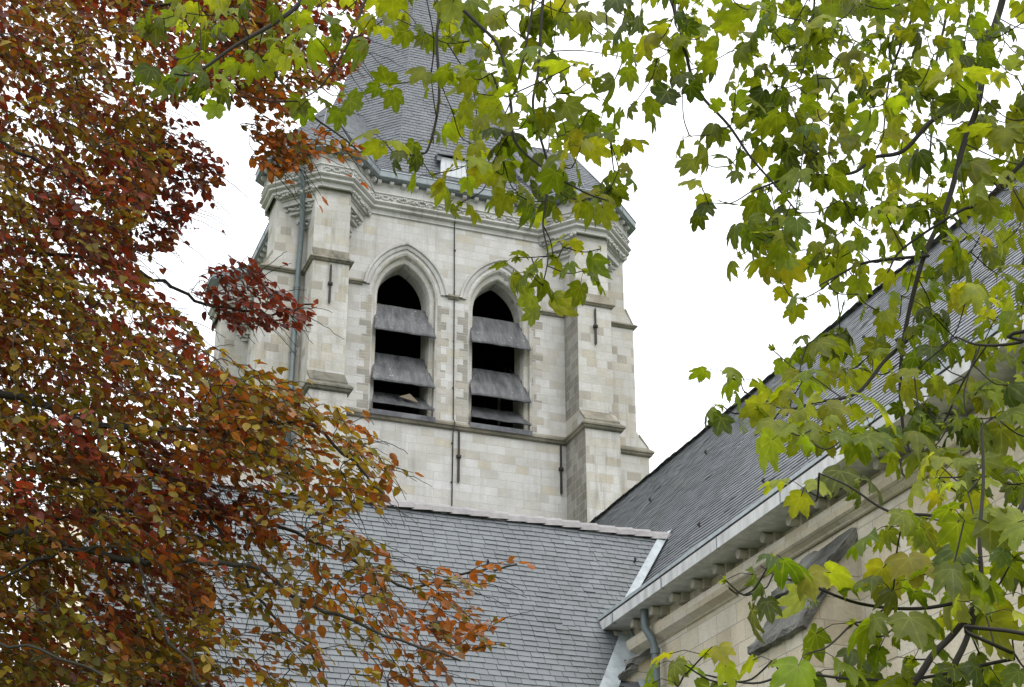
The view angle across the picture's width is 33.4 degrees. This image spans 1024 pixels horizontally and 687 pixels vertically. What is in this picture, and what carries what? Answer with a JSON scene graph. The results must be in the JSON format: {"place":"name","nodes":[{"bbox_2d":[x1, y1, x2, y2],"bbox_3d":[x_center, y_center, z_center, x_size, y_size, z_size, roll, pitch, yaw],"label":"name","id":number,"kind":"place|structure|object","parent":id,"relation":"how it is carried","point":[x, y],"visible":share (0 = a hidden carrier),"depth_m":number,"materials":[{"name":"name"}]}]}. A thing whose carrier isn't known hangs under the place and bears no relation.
{"place":"outdoors","nodes":[
{"label":"outdoors","id":0,"kind":"place"},
{"bbox_2d":[0,0,1023,665],"label":"sky","id":1,"kind":"structure","parent":0,"point":[682,302],"materials":[{"name":"white"}]},
{"bbox_2d":[23,0,1023,686],"bbox_3d":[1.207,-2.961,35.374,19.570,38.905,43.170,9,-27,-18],"label":"church","id":2,"kind":"structure","parent":0,"point":[501,424],"depth_m":42.97,"materials":[{"name":"stone"}]},
{"label":"ground","id":3,"kind":"structure","parent":0,"visible":0},
{"bbox_2d":[0,0,534,686],"bbox_3d":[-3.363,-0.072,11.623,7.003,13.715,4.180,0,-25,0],"label":"copper beech","id":4,"kind":"object","parent":3,"relation":"on","point":[242,418],"visible":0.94,"depth_m":10.22,"materials":[{"name":"red plant"}]},
{"bbox_2d":[132,0,1023,686],"bbox_3d":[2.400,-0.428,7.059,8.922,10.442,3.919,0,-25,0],"label":"sycamore tree","id":5,"kind":"object","parent":3,"relation":"on","point":[962,578],"visible":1,"depth_m":7.97,"materials":[{"name":"green plant"}]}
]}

